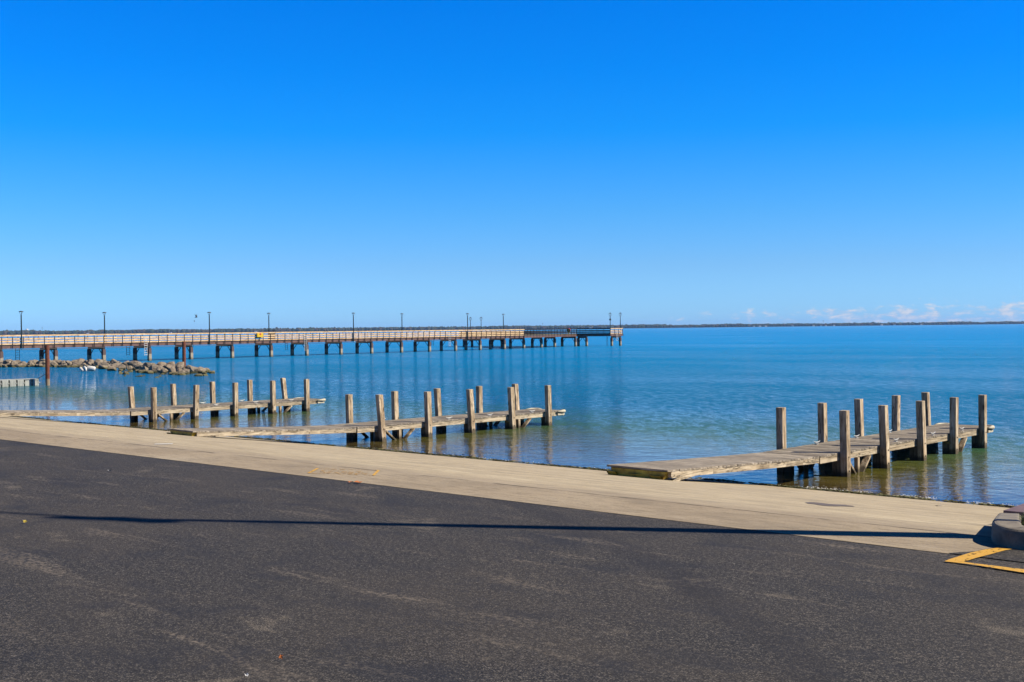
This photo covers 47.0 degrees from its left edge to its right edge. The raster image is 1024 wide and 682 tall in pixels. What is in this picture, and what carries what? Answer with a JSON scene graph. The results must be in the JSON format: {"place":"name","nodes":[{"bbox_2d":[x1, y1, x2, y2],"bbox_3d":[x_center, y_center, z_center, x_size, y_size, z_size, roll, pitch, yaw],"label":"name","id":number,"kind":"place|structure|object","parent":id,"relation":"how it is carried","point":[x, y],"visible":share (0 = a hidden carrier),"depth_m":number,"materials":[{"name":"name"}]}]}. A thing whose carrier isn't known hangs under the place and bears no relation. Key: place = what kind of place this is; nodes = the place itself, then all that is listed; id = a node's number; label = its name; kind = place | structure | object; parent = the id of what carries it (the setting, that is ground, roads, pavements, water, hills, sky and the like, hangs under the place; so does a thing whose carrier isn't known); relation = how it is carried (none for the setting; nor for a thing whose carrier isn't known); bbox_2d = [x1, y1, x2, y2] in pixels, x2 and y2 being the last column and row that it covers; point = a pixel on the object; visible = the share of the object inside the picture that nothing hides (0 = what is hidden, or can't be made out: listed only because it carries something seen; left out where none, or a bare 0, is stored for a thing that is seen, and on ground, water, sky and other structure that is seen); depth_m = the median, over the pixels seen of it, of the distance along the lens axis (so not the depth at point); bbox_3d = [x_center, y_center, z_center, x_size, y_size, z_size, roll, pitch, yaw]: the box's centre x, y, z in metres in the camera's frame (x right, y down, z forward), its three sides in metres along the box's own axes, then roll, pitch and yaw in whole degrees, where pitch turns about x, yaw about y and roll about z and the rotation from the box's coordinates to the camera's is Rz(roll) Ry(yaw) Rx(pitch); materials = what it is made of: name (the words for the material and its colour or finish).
{"place":"outdoors","nodes":[
{"label":"outdoors","id":0,"kind":"place"},
{"bbox_2d":[268,330,275,338],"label":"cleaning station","id":1,"kind":"object","parent":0,"point":[271,334],"visible":0.57,"depth_m":173.80,"materials":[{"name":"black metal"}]},
{"bbox_2d":[0,416,1022,539],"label":"boat ramp","id":2,"kind":"object","parent":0,"point":[772,509],"visible":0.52,"depth_m":15.85,"materials":[{"name":"concrete"}]},
{"bbox_2d":[308,468,379,474],"bbox_3d":[-2.006,1.576,14.130,0.890,0.017,0.686,-1,1,7],"label":"bracket marking","id":3,"kind":"object","parent":2,"relation":"on","point":[376,472],"visible":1,"depth_m":14.07,"materials":[{"name":"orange paint"}]},
{"bbox_2d":[805,502,854,506],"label":"puddle","id":4,"kind":"object","parent":2,"relation":"on","point":[823,504],"visible":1,"depth_m":15.03,"materials":[{"name":"grey liquid"}]},
{"bbox_2d":[0,439,1023,681],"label":"parking lot","id":5,"kind":"structure","parent":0,"point":[130,568],"depth_m":7.61,"materials":[{"name":"grey asphalt"}]},
{"bbox_2d":[946,548,1023,572],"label":"yellow line","id":6,"kind":"object","parent":5,"relation":"on","point":[962,558],"visible":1,"depth_m":8.50,"materials":[{"name":"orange paint"}]},
{"bbox_2d":[0,324,1023,505],"bbox_3d":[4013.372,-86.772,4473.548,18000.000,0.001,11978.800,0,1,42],"label":"water","id":7,"kind":"structure","parent":0,"point":[649,394],"depth_m":71.06,"materials":[{"name":"blue liquid"}]},
{"bbox_2d":[0,378,39,386],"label":"floating dock","id":8,"kind":"object","parent":7,"relation":"on","point":[18,382],"visible":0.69,"depth_m":83.45,"materials":[{"name":"grey plastic"}]},
{"bbox_2d":[45,345,49,385],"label":"steel piling","id":9,"kind":"object","parent":7,"relation":"in","point":[47,368],"visible":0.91,"depth_m":83.75,"materials":[{"name":"brown metal"}]},
{"bbox_2d":[72,361,81,365],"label":"rock","id":10,"kind":"object","parent":7,"relation":"in","point":[77,363],"visible":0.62,"depth_m":128.72,"materials":[{"name":"stone"}]},
{"bbox_2d":[79,366,95,370],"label":"inflatable float","id":11,"kind":"object","parent":7,"relation":"on","point":[90,368],"visible":1,"depth_m":114.67,"materials":[{"name":"white plastic"}]},
{"bbox_2d":[99,365,108,368],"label":"rock","id":12,"kind":"object","parent":7,"relation":"in","point":[103,367],"visible":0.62,"depth_m":120.49,"materials":[{"name":"stone"}]},
{"bbox_2d":[107,367,116,370],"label":"rock","id":13,"kind":"object","parent":7,"relation":"in","point":[111,369],"visible":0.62,"depth_m":114.88,"materials":[{"name":"stone"}]},
{"bbox_2d":[111,362,120,367],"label":"rock","id":14,"kind":"object","parent":7,"relation":"in","point":[117,364],"visible":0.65,"depth_m":119.59,"materials":[{"name":"stone"}]},
{"bbox_2d":[118,364,125,369],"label":"rock","id":15,"kind":"object","parent":7,"relation":"in","point":[122,366],"visible":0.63,"depth_m":116.50,"materials":[{"name":"stone"}]},
{"bbox_2d":[149,365,160,372],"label":"rock","id":16,"kind":"object","parent":7,"relation":"in","point":[153,368],"visible":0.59,"depth_m":106.91,"materials":[{"name":"stone"}]},
{"bbox_2d":[0,378,325,435],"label":"boat dock","id":17,"kind":"object","parent":7,"relation":"in","point":[154,412],"visible":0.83,"depth_m":50.78,"materials":[{"name":"wood"}]},
{"bbox_2d":[160,368,167,372],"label":"rock","id":18,"kind":"object","parent":7,"relation":"in","point":[163,370],"visible":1,"depth_m":103.94,"materials":[{"name":"stone"}]},
{"bbox_2d":[169,366,175,371],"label":"rock","id":19,"kind":"object","parent":7,"relation":"in","point":[172,369],"visible":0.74,"depth_m":103.43,"materials":[{"name":"stone"}]},
{"bbox_2d":[182,341,185,365],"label":"steel piling","id":20,"kind":"object","parent":7,"relation":"in","point":[184,351],"visible":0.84,"depth_m":107.85,"materials":[{"name":"brown metal"}]},
{"bbox_2d":[186,365,193,371],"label":"rock","id":21,"kind":"object","parent":7,"relation":"in","point":[190,367],"visible":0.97,"depth_m":103.60,"materials":[{"name":"stone"}]},
{"bbox_2d":[184,366,199,373],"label":"rock","id":22,"kind":"object","parent":7,"relation":"in","point":[196,369],"visible":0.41,"depth_m":104.91,"materials":[{"name":"stone"}]},
{"bbox_2d":[0,328,623,360],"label":"fishing pier","id":23,"kind":"structure","parent":7,"relation":"in","point":[479,335],"depth_m":173.99,"materials":[{"name":"wood"}]},
{"bbox_2d":[19,311,22,348],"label":"lamp post","id":24,"kind":"object","parent":23,"relation":"attached to","point":[21,328],"visible":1,"depth_m":140.34,"materials":[{"name":"black metal"}]},
{"bbox_2d":[102,312,105,341],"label":"lamp post","id":25,"kind":"object","parent":23,"relation":"attached to","point":[104,323],"visible":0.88,"depth_m":153.34,"materials":[{"name":"black metal"}]},
{"bbox_2d":[144,338,147,355],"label":"ladder","id":26,"kind":"object","parent":23,"relation":"attached to","point":[144,347],"visible":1,"depth_m":153.43,"materials":[{"name":"metal"}]},
{"bbox_2d":[207,312,210,344],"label":"lamp post","id":27,"kind":"object","parent":23,"relation":"attached to","point":[209,327],"visible":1,"depth_m":161.33,"materials":[{"name":"black metal"}]},
{"bbox_2d":[256,333,262,339],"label":"life ring cabinet","id":28,"kind":"object","parent":23,"relation":"attached to","point":[259,335],"visible":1,"depth_m":167.77,"materials":[{"name":"yellow paint"}]},
{"bbox_2d":[167,384,565,458],"bbox_3d":[-4.208,3.340,40.435,16.339,3.160,2.279,-1,1,-45],"label":"boat dock","id":29,"kind":"object","parent":7,"relation":"in","point":[381,426],"visible":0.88,"depth_m":40.56,"materials":[{"name":"wood"}]},
{"bbox_2d":[10,416,1014,507],"bbox_3d":[-14.894,3.314,45.822,75.092,0.161,1.075,0,1,42],"label":"algae","id":30,"kind":"object","parent":7,"relation":"on","point":[788,486],"visible":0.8,"depth_m":30.81,"materials":[{"name":"green plant"}]},
{"bbox_2d":[452,454,1017,505],"bbox_3d":[3.819,3.338,29.725,18.832,0.008,0.622,0,1,42],"label":"foam","id":31,"kind":"object","parent":7,"relation":"on","point":[835,488],"visible":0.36,"depth_m":26.61,"materials":[{"name":"white"}]},
{"bbox_2d":[607,392,994,496],"bbox_3d":[8.332,3.282,30.258,2.041,3.220,16.919,0,1,43],"label":"boat dock","id":32,"kind":"object","parent":7,"relation":"in","point":[838,455],"visible":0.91,"depth_m":30.22,"materials":[{"name":"wood"}]},
{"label":"rock","id":33,"kind":"object","parent":7,"relation":"in","visible":0},
{"bbox_2d":[94,359,101,363],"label":"rock","id":34,"kind":"object","parent":33,"relation":"on","point":[97,361],"visible":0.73,"depth_m":126.59,"materials":[{"name":"stone"}]},
{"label":"rock","id":35,"kind":"object","parent":7,"relation":"on","visible":0},
{"bbox_2d":[164,361,174,369],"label":"rock","id":36,"kind":"object","parent":35,"relation":"on","point":[172,363],"visible":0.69,"depth_m":106.44,"materials":[{"name":"stone"}]},
{"bbox_2d":[0,0,1023,330],"label":"sky","id":37,"kind":"structure","parent":0,"point":[164,163],"materials":[{"name":"blue"}]},
{"bbox_2d":[682,324,975,327],"bbox_3d":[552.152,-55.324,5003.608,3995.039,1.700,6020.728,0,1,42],"label":"shore","id":38,"kind":"structure","parent":0,"point":[794,326],"depth_m":4572.58,"materials":[{"name":"green plant"}]},
{"bbox_2d":[0,321,1023,334],"bbox_3d":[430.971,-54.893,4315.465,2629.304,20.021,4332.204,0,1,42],"label":"distant trees","id":39,"kind":"object","parent":38,"relation":"on","point":[46,332],"visible":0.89,"depth_m":4193.85,"materials":[{"name":"green plant"}]},
{"bbox_2d":[832,525,1023,562],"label":"apron","id":40,"kind":"object","parent":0,"point":[942,539],"visible":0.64,"depth_m":9.36,"materials":[{"name":"concrete"}]},
{"bbox_2d":[991,513,1023,549],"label":"kerb","id":41,"kind":"structure","parent":40,"relation":"on","point":[1007,531],"depth_m":9.00,"materials":[{"name":"concrete"}]},
{"bbox_2d":[953,547,1023,561],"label":"parking lot","id":42,"kind":"structure","parent":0,"point":[1013,554],"depth_m":8.63,"materials":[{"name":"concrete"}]},
{"bbox_2d":[1003,504,1023,523],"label":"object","id":43,"kind":"structure","parent":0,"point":[1018,509],"depth_m":12.30,"materials":[{"name":"concrete"}]},
{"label":"rock","id":44,"kind":"object","parent":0,"visible":0},
{"bbox_2d":[127,361,135,367],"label":"rock","id":45,"kind":"object","parent":44,"relation":"on","point":[131,363],"visible":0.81,"depth_m":113.58,"materials":[{"name":"stone"}]},
{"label":"rock","id":46,"kind":"object","parent":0,"visible":0},
{"bbox_2d":[133,363,143,369],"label":"rock","id":47,"kind":"object","parent":46,"relation":"on","point":[137,365],"visible":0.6,"depth_m":111.21,"materials":[{"name":"stone"}]},
{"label":"rock","id":48,"kind":"object","parent":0,"visible":0},
{"bbox_2d":[143,362,150,367],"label":"rock","id":49,"kind":"object","parent":48,"relation":"on","point":[147,364],"visible":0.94,"depth_m":110.40,"materials":[{"name":"stone"}]},
{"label":"rock","id":50,"kind":"object","parent":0,"visible":0},
{"bbox_2d":[175,362,183,368],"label":"rock","id":51,"kind":"object","parent":50,"relation":"on","point":[180,364],"visible":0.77,"depth_m":104.51,"materials":[{"name":"stone"}]},
{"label":"island soil","id":52,"kind":"structure","parent":0,"visible":0},
{"bbox_2d":[1015,512,1023,525],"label":"grass","id":53,"kind":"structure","parent":52,"relation":"on","point":[1022,518],"depth_m":9.62,"materials":[{"name":"green plant"}]}
]}

